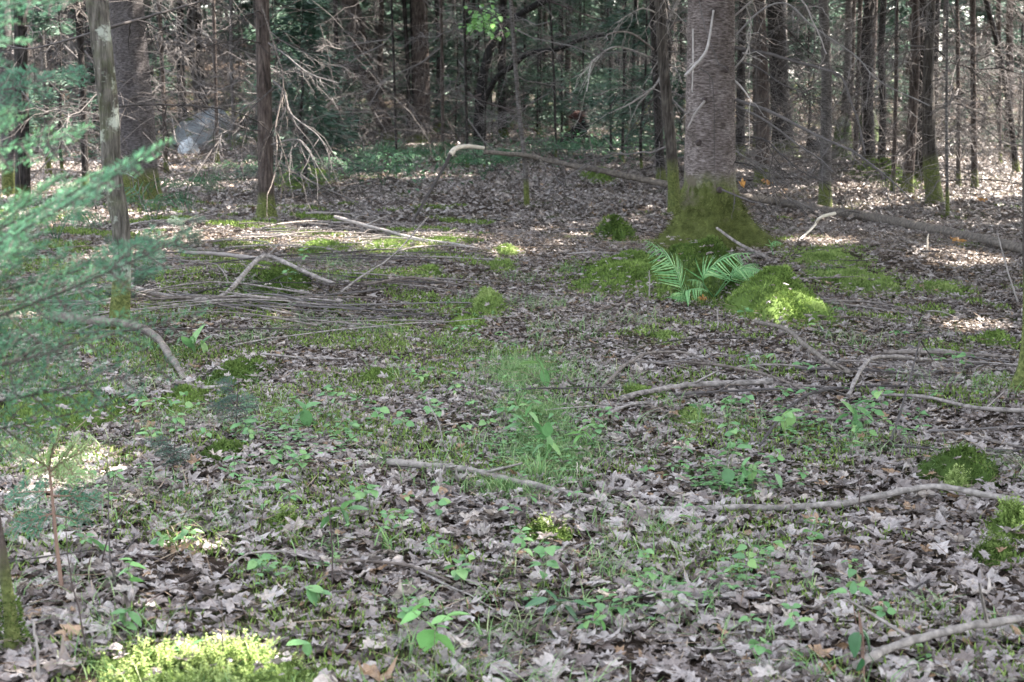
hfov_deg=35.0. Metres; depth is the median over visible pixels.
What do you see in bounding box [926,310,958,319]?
fallen stick
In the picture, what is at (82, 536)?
seedling
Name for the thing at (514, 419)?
seedling
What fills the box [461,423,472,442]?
seedling
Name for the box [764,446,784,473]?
seedling
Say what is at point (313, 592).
seedling
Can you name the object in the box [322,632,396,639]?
fallen stick
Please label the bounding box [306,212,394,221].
fallen stick
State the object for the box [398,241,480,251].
fallen stick
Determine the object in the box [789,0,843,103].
fir sapling
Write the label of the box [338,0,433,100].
spruce tree
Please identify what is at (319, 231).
fallen stick
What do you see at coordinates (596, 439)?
fallen stick
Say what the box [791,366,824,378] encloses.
fallen branch
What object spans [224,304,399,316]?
fallen stick
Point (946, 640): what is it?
fallen stick
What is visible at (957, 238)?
dead leaf
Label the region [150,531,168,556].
seedling
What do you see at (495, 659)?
fallen stick
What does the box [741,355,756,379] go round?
seedling
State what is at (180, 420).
seedling
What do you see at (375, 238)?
fallen stick
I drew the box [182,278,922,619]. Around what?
ground cover
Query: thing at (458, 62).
fir sapling
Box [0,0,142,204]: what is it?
spruce tree
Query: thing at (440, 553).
grass tuft
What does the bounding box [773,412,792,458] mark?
seedling
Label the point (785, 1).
spruce tree
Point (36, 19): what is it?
fir sapling
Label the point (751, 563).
seedling
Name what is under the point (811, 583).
grass tuft
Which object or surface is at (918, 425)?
seedling
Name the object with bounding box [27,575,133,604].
fallen stick
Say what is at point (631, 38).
spruce tree
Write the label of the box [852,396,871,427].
seedling
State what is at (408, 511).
seedling
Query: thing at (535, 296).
fallen stick
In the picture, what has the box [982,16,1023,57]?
spruce tree
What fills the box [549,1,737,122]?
spruce tree
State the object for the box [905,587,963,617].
grass tuft
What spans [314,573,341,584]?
fallen stick
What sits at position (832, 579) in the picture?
seedling
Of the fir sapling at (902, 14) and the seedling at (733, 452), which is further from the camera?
the fir sapling at (902, 14)
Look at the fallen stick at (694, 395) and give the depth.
7.58 m
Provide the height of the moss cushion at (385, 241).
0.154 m
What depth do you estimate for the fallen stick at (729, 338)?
8.75 m
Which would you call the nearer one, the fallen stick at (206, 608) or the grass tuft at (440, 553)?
the fallen stick at (206, 608)
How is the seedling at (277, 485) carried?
on the ground at (220, 563)
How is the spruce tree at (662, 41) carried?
on the ground at (220, 563)
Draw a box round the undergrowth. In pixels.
[231,126,797,192]
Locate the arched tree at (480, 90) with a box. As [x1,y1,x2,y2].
[436,0,643,151]
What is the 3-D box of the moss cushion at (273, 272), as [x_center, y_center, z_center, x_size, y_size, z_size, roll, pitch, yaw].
[-1.548,-0.389,10.965,0.575,0.262,1.529,0,9,0]
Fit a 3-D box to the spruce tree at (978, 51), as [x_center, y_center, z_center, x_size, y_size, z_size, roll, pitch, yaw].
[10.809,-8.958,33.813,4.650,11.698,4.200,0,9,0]
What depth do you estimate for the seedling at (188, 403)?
6.91 m
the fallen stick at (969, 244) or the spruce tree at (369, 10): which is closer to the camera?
the fallen stick at (969, 244)
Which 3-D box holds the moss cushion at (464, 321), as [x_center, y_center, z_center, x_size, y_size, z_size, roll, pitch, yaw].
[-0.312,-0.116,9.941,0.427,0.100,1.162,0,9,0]
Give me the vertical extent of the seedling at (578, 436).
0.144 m
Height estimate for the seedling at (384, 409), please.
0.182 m
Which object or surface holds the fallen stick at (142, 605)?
on the ground at (220, 563)
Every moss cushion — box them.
[0,384,171,443]
[14,629,384,681]
[143,375,221,418]
[187,438,253,465]
[198,348,290,401]
[215,261,316,279]
[241,262,327,313]
[250,498,315,534]
[274,164,346,192]
[282,237,352,256]
[347,232,429,262]
[347,365,407,385]
[402,233,474,247]
[417,263,445,276]
[426,309,495,335]
[454,285,513,318]
[482,257,520,272]
[490,242,524,256]
[503,511,582,543]
[518,246,675,305]
[578,166,619,185]
[591,214,639,244]
[608,382,667,403]
[634,234,761,308]
[644,328,689,345]
[667,405,716,430]
[705,264,855,335]
[767,243,891,270]
[790,259,935,301]
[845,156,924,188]
[899,277,987,297]
[905,442,1017,489]
[938,463,982,495]
[957,526,1023,570]
[963,327,1019,349]
[975,491,1023,544]
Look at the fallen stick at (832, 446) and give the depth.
6.57 m
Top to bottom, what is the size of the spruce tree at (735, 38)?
13.374 m
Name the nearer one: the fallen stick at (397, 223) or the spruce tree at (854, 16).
the fallen stick at (397, 223)
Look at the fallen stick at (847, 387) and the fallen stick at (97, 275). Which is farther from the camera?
the fallen stick at (97, 275)
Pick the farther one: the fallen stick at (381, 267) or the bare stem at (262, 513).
the fallen stick at (381, 267)
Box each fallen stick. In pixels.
[0,264,194,280]
[0,279,131,306]
[1,313,97,320]
[3,297,192,311]
[5,245,108,251]
[7,329,149,343]
[9,261,218,273]
[9,545,125,562]
[19,260,220,267]
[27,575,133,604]
[30,268,235,315]
[31,168,75,171]
[40,297,162,306]
[43,288,285,313]
[55,281,311,311]
[55,302,143,306]
[64,328,323,343]
[71,533,199,540]
[73,543,167,563]
[75,309,170,331]
[78,291,344,305]
[94,307,165,314]
[102,297,340,315]
[107,517,155,560]
[130,214,204,223]
[130,219,162,225]
[130,226,187,230]
[131,253,219,260]
[131,287,203,296]
[132,290,163,295]
[133,577,192,611]
[134,252,195,265]
[136,264,282,318]
[136,298,332,306]
[139,219,226,223]
[142,607,264,614]
[145,245,254,252]
[145,310,317,327]
[150,282,303,315]
[150,296,381,304]
[154,260,228,281]
[163,297,263,312]
[165,229,241,233]
[166,293,423,309]
[167,236,330,245]
[167,303,267,306]
[173,169,255,174]
[181,248,226,251]
[183,271,425,295]
[188,280,320,321]
[190,301,252,313]
[192,294,370,316]
[196,176,279,180]
[196,249,408,266]
[196,284,469,306]
[201,239,273,253]
[204,244,340,251]
[208,527,235,547]
[210,312,438,318]
[211,262,271,265]
[211,284,364,309]
[214,233,279,241]
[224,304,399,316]
[225,236,334,248]
[226,311,391,327]
[227,243,269,251]
[234,292,303,300]
[234,316,513,345]
[239,222,305,230]
[241,234,326,238]
[244,267,358,287]
[246,242,314,247]
[251,280,361,310]
[255,228,350,229]
[255,282,340,306]
[262,220,327,228]
[263,318,442,329]
[264,229,377,238]
[267,258,336,265]
[268,230,295,232]
[270,255,448,262]
[272,260,373,262]
[275,240,498,260]
[277,590,356,605]
[280,222,363,229]
[292,239,344,243]
[292,258,352,262]
[294,241,374,246]
[297,471,402,487]
[298,242,373,243]
[298,264,376,265]
[301,210,356,213]
[301,288,380,295]
[301,537,333,554]
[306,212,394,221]
[310,278,416,317]
[313,272,445,286]
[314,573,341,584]
[317,221,391,225]
[321,244,442,255]
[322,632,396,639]
[327,305,452,322]
[333,256,441,264]
[341,272,422,279]
[344,234,427,241]
[346,277,418,284]
[356,267,418,268]
[359,238,396,239]
[371,229,475,235]
[371,244,493,261]
[381,221,413,225]
[385,282,510,296]
[386,235,476,236]
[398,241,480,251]
[411,277,502,281]
[412,568,496,611]
[445,508,491,511]
[451,490,498,510]
[461,504,558,518]
[462,298,541,307]
[466,648,537,666]
[496,379,622,392]
[505,292,562,299]
[514,244,572,245]
[538,394,694,410]
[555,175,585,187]
[557,428,625,445]
[568,252,614,258]
[571,336,646,350]
[575,143,652,149]
[594,311,637,330]
[610,402,649,413]
[627,360,697,370]
[645,596,764,609]
[655,336,833,350]
[658,346,781,362]
[659,355,741,386]
[667,386,723,404]
[670,377,841,395]
[679,175,816,182]
[723,395,815,410]
[736,155,805,166]
[736,177,848,181]
[737,363,805,371]
[741,251,781,260]
[759,383,858,388]
[788,244,849,256]
[794,367,940,378]
[798,445,874,447]
[799,276,859,278]
[799,354,885,364]
[810,265,850,267]
[810,413,879,418]
[816,161,949,178]
[818,312,946,325]
[823,295,901,307]
[829,259,890,262]
[829,302,918,314]
[831,380,921,389]
[833,368,881,381]
[835,378,989,392]
[839,360,932,372]
[868,362,931,365]
[888,358,1017,365]
[894,369,969,371]
[906,604,959,646]
[907,344,1012,362]
[907,579,936,592]
[909,332,981,339]
[919,250,1000,256]
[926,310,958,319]
[940,240,1006,253]
[941,179,1017,184]
[961,360,1003,368]
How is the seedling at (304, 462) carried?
on the ground at (220, 563)
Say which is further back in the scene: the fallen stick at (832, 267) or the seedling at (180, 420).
the fallen stick at (832, 267)
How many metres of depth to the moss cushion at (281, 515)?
5.37 m
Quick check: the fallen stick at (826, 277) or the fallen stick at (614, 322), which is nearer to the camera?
the fallen stick at (614, 322)
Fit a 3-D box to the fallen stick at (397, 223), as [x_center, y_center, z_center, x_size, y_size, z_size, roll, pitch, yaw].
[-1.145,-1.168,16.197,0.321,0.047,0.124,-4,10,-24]
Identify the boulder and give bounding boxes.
[172,106,249,147]
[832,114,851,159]
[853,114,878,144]
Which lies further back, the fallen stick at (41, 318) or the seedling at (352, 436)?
the fallen stick at (41, 318)
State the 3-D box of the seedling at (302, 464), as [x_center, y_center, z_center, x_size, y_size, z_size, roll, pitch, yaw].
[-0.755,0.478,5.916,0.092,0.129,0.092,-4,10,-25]
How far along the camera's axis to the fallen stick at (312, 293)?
10.69 m
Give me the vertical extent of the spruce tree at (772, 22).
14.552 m
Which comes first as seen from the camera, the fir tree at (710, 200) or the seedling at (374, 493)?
the seedling at (374, 493)
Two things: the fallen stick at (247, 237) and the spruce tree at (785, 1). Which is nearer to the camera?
the fallen stick at (247, 237)
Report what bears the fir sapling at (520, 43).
on the ground at (220, 563)
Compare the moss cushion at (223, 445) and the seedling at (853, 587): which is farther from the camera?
the moss cushion at (223, 445)
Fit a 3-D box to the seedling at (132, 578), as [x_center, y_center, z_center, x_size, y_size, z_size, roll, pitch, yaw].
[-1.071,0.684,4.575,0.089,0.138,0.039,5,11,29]
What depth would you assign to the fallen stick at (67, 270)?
12.53 m
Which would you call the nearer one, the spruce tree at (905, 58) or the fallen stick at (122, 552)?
the fallen stick at (122, 552)
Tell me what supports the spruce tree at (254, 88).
on the ground at (220, 563)
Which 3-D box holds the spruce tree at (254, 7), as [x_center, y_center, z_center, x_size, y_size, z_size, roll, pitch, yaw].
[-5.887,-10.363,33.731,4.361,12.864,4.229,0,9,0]
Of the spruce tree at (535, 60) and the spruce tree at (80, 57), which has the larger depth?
the spruce tree at (535, 60)
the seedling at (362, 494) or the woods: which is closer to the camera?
the seedling at (362, 494)
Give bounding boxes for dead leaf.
[739,178,745,187]
[950,236,966,246]
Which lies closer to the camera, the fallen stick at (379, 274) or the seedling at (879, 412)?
the seedling at (879, 412)
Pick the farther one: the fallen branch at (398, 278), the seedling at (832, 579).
the fallen branch at (398, 278)
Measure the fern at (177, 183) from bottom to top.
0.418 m
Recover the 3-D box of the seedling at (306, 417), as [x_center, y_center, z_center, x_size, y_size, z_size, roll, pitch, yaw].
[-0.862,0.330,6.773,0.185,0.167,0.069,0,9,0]
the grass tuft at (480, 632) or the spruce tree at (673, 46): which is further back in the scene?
the spruce tree at (673, 46)
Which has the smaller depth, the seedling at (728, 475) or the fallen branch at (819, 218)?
the seedling at (728, 475)
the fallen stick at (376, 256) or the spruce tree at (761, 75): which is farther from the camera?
the spruce tree at (761, 75)
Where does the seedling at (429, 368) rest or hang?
on the ground at (220, 563)
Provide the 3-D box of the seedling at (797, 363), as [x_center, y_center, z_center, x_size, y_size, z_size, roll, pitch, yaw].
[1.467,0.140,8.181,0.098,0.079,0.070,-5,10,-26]
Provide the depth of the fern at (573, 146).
26.93 m
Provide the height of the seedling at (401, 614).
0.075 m
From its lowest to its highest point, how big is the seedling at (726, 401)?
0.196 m
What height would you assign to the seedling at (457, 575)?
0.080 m
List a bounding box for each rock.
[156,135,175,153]
[178,136,199,153]
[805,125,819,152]
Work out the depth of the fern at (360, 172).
22.00 m
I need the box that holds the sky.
[171,1,1015,81]
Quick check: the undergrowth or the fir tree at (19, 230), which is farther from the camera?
the undergrowth
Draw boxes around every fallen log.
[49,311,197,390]
[411,137,1021,252]
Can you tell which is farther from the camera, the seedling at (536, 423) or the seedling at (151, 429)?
the seedling at (536, 423)
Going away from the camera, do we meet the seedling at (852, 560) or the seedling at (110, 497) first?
the seedling at (852, 560)
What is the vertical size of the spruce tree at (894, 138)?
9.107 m
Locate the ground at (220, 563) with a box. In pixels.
[0,39,1023,681]
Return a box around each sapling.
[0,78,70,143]
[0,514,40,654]
[11,2,101,172]
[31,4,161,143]
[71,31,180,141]
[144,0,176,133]
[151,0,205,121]
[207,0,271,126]
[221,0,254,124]
[231,0,311,152]
[231,0,366,193]
[239,0,300,120]
[240,0,376,155]
[248,0,356,153]
[297,1,367,143]
[324,0,406,128]
[330,0,401,136]
[340,0,410,118]
[350,0,410,130]
[373,0,454,126]
[384,7,448,130]
[391,0,473,123]
[411,0,507,144]
[426,0,641,158]
[429,0,507,120]
[430,0,547,133]
[434,0,686,206]
[459,0,515,167]
[459,0,524,136]
[460,0,559,127]
[479,0,560,124]
[489,0,575,133]
[499,0,599,134]
[513,0,602,134]
[522,1,602,129]
[529,2,612,126]
[531,1,684,160]
[539,0,628,136]
[557,0,677,160]
[572,0,628,111]
[576,0,685,169]
[581,0,647,117]
[595,0,686,134]
[601,0,685,156]
[613,0,748,140]
[672,1,751,129]
[735,4,768,96]
[746,1,843,134]
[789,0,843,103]
[820,2,904,109]
[844,0,1023,222]
[873,1,911,129]
[877,0,968,115]
[940,0,1023,129]
[948,2,1023,149]
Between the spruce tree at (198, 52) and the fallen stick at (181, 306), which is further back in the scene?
the spruce tree at (198, 52)
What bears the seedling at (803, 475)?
on the ground at (220, 563)
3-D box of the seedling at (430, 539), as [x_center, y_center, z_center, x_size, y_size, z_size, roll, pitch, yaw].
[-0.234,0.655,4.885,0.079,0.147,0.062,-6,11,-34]
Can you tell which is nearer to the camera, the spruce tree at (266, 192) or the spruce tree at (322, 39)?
the spruce tree at (266, 192)
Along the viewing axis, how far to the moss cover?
7.25 m
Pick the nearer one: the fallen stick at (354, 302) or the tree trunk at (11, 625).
the tree trunk at (11, 625)
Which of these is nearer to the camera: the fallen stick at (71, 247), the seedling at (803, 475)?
the seedling at (803, 475)
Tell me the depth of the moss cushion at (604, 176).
22.96 m
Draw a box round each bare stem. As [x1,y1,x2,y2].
[32,619,40,676]
[61,518,88,658]
[95,461,116,585]
[101,481,154,562]
[210,599,226,662]
[261,494,273,532]
[311,456,339,486]
[329,486,332,588]
[426,391,442,442]
[715,307,718,331]
[857,474,866,507]
[997,231,1017,303]
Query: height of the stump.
0.799 m
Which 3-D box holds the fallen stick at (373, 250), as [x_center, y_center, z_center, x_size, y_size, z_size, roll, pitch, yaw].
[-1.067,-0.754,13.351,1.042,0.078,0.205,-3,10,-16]
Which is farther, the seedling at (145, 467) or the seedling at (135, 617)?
the seedling at (145, 467)
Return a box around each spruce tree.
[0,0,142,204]
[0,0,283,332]
[0,1,83,136]
[10,1,96,143]
[10,1,97,146]
[10,9,87,69]
[11,1,65,115]
[12,5,85,134]
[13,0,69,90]
[13,5,98,136]
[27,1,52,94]
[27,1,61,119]
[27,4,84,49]
[28,0,310,191]
[28,1,246,154]
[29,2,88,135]
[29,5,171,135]
[56,0,273,135]
[57,0,237,135]
[66,0,223,131]
[69,0,196,144]
[80,0,425,230]
[88,0,321,164]
[147,0,319,180]
[147,0,348,145]
[151,0,300,141]
[152,0,272,110]
[155,0,270,118]
[156,0,255,136]
[165,1,410,95]
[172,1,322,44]
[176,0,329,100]
[201,0,388,117]
[211,0,319,152]
[226,4,374,102]
[234,1,368,100]
[245,0,364,147]
[248,0,436,148]
[252,0,521,179]
[254,0,381,142]
[254,0,407,129]
[270,1,459,128]
[273,0,434,142]
[276,1,405,140]
[284,0,578,168]
[325,0,463,135]
[330,5,481,121]
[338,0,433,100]
[340,0,531,131]
[345,0,506,144]
[351,0,439,145]
[353,8,473,105]
[362,0,471,124]
[364,0,522,133]
[367,1,496,132]
[394,0,602,173]
[399,0,509,99]
[399,0,522,138]
[430,0,533,127]
[463,0,565,114]
[469,0,594,137]
[471,1,578,129]
[480,1,579,106]
[489,0,735,145]
[492,1,605,111]
[498,0,640,135]
[517,3,621,123]
[520,0,616,130]
[523,0,844,221]
[545,0,879,187]
[548,1,620,113]
[549,0,683,108]
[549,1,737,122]
[571,0,686,132]
[576,0,648,124]
[581,0,684,112]
[584,0,891,146]
[584,4,677,80]
[593,0,687,124]
[602,0,685,107]
[610,0,672,115]
[613,0,682,105]
[614,0,751,104]
[615,0,917,186]
[625,0,687,96]
[673,4,800,134]
[679,0,855,153]
[680,0,1020,167]
[682,0,901,156]
[735,0,835,77]
[735,0,1021,140]
[735,2,817,138]
[736,0,886,148]
[736,0,1022,192]
[754,0,1021,146]
[773,0,996,168]
[774,0,1023,173]
[775,0,1023,182]
[808,0,1022,205]
[814,0,944,117]
[815,0,1023,174]
[831,0,1023,188]
[831,0,1023,198]
[835,0,1023,194]
[837,0,955,124]
[877,0,969,134]
[885,1,994,114]
[897,0,1001,126]
[904,1,1022,152]
[936,0,1022,142]
[939,0,1023,164]
[942,2,1017,122]
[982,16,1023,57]
[983,29,1023,124]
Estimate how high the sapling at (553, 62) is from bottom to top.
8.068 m
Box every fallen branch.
[131,241,335,300]
[184,250,269,260]
[193,497,265,510]
[201,382,228,388]
[208,291,281,304]
[217,550,319,578]
[261,352,347,359]
[334,215,479,249]
[334,559,451,582]
[341,216,428,291]
[362,276,465,285]
[386,458,1023,512]
[561,592,654,616]
[600,343,712,389]
[619,370,773,400]
[640,602,654,616]
[680,360,813,400]
[716,227,770,259]
[754,319,852,374]
[758,378,846,446]
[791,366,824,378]
[800,212,835,238]
[814,416,874,420]
[837,583,1023,668]
[846,344,922,397]
[871,388,1023,412]
[883,350,1012,358]
[889,339,932,443]
[892,444,1023,451]
[900,348,954,350]
[928,425,1023,431]
[948,431,1023,448]
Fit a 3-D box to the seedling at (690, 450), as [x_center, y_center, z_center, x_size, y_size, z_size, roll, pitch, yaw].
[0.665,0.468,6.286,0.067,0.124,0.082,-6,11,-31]
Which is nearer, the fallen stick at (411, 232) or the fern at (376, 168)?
the fallen stick at (411, 232)
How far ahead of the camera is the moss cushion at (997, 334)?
9.24 m
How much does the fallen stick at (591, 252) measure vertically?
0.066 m
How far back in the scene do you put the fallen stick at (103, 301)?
10.37 m
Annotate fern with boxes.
[8,206,110,240]
[101,182,200,224]
[142,170,223,201]
[179,170,243,194]
[210,154,278,180]
[246,160,309,183]
[284,169,341,191]
[316,152,384,177]
[336,140,407,169]
[336,162,392,184]
[345,154,419,184]
[355,142,423,172]
[381,139,438,162]
[403,142,470,165]
[427,134,495,162]
[449,147,521,177]
[457,149,519,171]
[488,145,536,162]
[516,138,570,156]
[528,136,597,158]
[559,137,605,155]
[592,133,644,152]
[645,239,780,305]
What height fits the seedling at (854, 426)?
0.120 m
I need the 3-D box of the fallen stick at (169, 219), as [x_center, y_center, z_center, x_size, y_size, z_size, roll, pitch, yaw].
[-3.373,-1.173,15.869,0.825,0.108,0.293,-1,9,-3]
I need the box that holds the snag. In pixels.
[27,0,90,174]
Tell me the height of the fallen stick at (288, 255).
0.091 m
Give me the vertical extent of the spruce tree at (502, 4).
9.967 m
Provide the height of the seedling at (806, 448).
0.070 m
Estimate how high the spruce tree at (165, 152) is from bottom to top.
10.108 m
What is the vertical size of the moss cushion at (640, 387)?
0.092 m
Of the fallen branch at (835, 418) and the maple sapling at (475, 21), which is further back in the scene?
the maple sapling at (475, 21)
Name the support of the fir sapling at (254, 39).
on the ground at (220, 563)
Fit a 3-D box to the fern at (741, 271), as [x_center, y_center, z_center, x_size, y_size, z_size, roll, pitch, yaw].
[1.535,-0.425,10.787,0.588,0.589,1.594,8,12,40]
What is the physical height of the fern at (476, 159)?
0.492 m
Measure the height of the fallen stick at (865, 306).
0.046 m
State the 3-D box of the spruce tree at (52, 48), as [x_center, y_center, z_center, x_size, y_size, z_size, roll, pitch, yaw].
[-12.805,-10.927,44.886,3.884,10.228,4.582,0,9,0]
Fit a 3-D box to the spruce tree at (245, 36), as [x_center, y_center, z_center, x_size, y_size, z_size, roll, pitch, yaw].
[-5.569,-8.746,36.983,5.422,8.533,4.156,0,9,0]
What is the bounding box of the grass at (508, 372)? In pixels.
[0,254,1023,681]
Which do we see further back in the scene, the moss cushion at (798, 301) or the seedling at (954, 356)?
the moss cushion at (798, 301)
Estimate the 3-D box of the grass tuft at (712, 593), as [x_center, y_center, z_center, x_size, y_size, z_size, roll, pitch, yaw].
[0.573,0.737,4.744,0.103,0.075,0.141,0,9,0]
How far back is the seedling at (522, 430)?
6.73 m
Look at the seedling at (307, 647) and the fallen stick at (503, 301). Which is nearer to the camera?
the seedling at (307, 647)
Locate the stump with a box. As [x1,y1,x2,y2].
[558,111,599,145]
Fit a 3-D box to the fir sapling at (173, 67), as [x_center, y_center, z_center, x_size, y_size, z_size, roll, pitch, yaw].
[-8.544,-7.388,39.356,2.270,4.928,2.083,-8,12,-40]
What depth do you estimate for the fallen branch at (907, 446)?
6.51 m
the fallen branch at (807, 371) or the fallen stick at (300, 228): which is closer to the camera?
the fallen branch at (807, 371)
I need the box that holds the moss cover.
[0,200,1023,681]
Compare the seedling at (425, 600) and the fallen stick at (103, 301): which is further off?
the fallen stick at (103, 301)
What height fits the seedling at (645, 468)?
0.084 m
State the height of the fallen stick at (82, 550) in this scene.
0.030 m
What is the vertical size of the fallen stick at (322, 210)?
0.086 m
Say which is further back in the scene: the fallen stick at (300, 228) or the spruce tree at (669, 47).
the spruce tree at (669, 47)
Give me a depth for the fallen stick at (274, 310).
10.34 m
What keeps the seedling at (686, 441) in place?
on the ground at (220, 563)
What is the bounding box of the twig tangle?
[0,0,1023,229]
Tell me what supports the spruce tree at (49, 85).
on the ground at (220, 563)
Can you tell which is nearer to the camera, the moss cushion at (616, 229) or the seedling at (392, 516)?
the seedling at (392, 516)
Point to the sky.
(243, 1)
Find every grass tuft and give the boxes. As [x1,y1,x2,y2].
[366,521,422,556]
[421,540,452,563]
[449,615,489,648]
[470,586,491,608]
[489,444,560,482]
[498,556,517,580]
[582,294,605,303]
[591,550,630,570]
[596,561,635,577]
[646,516,677,535]
[652,391,680,407]
[693,581,721,608]
[753,614,777,643]
[799,570,820,595]
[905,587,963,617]
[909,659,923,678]
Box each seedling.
[0,425,105,598]
[57,521,76,538]
[67,471,86,508]
[73,530,94,560]
[89,538,111,553]
[100,235,162,307]
[104,492,117,509]
[108,469,124,479]
[111,608,141,629]
[118,558,146,586]
[127,394,151,423]
[136,397,161,402]
[136,427,162,436]
[136,462,152,474]
[143,432,192,471]
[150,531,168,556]
[158,397,172,411]
[163,409,185,427]
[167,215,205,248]
[167,427,183,431]
[170,640,202,649]
[172,391,192,427]
[173,536,195,552]
[177,487,190,495]
[177,526,203,552]
[181,324,210,356]
[197,428,215,437]
[206,376,259,433]
[217,465,239,486]
[223,455,244,479]
[230,419,255,440]
[235,423,250,435]
[239,480,263,526]
[240,409,256,425]
[242,427,254,445]
[247,553,271,576]
[250,500,270,509]
[262,450,283,465]
[264,476,291,499]
[268,454,283,473]
[273,408,288,418]
[276,490,302,506]
[277,441,294,466]
[281,268,296,279]
[283,399,324,431]
[286,639,311,659]
[289,449,308,460]
[289,453,316,479]
[296,455,312,480]
[298,248,309,266]
[305,585,331,612]
[313,562,329,571]
[317,387,337,418]
[320,499,368,529]
[323,384,346,415]
[335,422,348,451]
[342,418,359,447]
[342,481,360,510]
[345,430,357,450]
[351,395,364,405]
[354,484,375,506]
[356,481,380,503]
[370,406,389,439]
[380,510,395,525]
[388,508,413,559]
[392,409,414,442]
[397,607,417,622]
[400,603,469,667]
[401,578,415,596]
[402,493,414,508]
[407,596,429,620]
[413,373,423,387]
[416,390,427,400]
[418,366,434,373]
[419,607,439,620]
[423,398,439,421]
[423,534,449,568]
[424,545,442,556]
[426,402,447,426]
[427,498,450,525]
[431,480,449,499]
[444,558,470,589]
[448,384,460,393]
[452,566,471,584]
[459,546,474,572]
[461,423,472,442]
[466,399,477,414]
[469,357,485,363]
[478,418,495,437]
[494,331,509,354]
[495,401,513,422]
[499,503,521,534]
[503,404,543,440]
[507,384,520,397]
[508,403,526,424]
[509,416,518,437]
[510,526,530,548]
[512,537,532,565]
[513,494,536,524]
[516,424,530,441]
[520,358,560,386]
[521,400,542,418]
[521,593,538,599]
[525,588,591,624]
[528,560,558,587]
[532,422,561,461]
[533,542,561,587]
[539,391,550,405]
[548,411,565,438]
[564,423,592,446]
[566,491,582,506]
[575,616,600,647]
[582,417,602,433]
[585,595,611,611]
[585,612,606,634]
[588,423,604,451]
[593,406,611,423]
[593,610,605,631]
[606,411,620,426]
[608,596,640,631]
[629,579,650,608]
[636,548,653,584]
[637,465,654,484]
[643,566,661,585]
[662,575,669,582]
[665,463,679,470]
[671,446,692,471]
[677,436,695,445]
[678,459,691,472]
[679,503,706,542]
[687,403,712,431]
[696,454,715,470]
[704,458,720,464]
[708,457,781,488]
[718,421,739,440]
[718,439,742,468]
[721,395,743,429]
[721,402,739,425]
[722,438,748,467]
[724,428,742,461]
[724,565,738,572]
[732,544,760,583]
[736,442,751,453]
[737,305,753,316]
[738,613,763,633]
[739,461,763,488]
[740,394,753,422]
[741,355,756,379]
[744,490,761,500]
[749,637,771,659]
[759,540,785,568]
[759,546,773,568]
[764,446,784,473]
[770,408,822,436]
[773,405,789,432]
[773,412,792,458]
[775,386,793,421]
[780,603,800,618]
[783,617,814,642]
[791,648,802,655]
[791,657,808,670]
[792,361,810,365]
[795,386,817,407]
[797,467,809,479]
[802,445,812,455]
[803,517,827,548]
[803,529,823,567]
[807,322,822,340]
[808,418,822,425]
[825,576,839,590]
[827,581,872,622]
[834,400,872,435]
[841,558,859,577]
[844,440,860,476]
[845,419,858,439]
[846,564,872,606]
[848,611,873,681]
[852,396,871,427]
[857,419,876,453]
[859,409,883,434]
[865,400,879,416]
[870,387,894,422]
[872,596,895,634]
[889,423,903,447]
[894,330,909,347]
[914,407,928,425]
[914,424,930,440]
[917,653,932,661]
[928,390,942,404]
[944,353,965,375]
[958,352,974,381]
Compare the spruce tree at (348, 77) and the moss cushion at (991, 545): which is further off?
the spruce tree at (348, 77)
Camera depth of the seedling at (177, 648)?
4.09 m
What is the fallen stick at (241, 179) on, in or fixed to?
on the ground at (220, 563)
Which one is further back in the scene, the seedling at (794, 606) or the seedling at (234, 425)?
the seedling at (234, 425)
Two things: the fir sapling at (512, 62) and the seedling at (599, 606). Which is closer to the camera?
the seedling at (599, 606)
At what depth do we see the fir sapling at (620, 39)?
24.64 m
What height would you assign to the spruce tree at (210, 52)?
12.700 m
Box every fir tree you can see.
[0,0,14,197]
[0,0,212,476]
[18,0,202,213]
[640,0,832,206]
[644,0,933,252]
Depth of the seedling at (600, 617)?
4.43 m
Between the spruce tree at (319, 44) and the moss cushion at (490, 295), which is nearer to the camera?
the moss cushion at (490, 295)
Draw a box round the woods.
[11,0,1023,107]
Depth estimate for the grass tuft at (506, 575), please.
4.94 m
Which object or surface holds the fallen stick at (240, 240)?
on the ground at (220, 563)
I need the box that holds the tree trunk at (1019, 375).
[1008,76,1023,391]

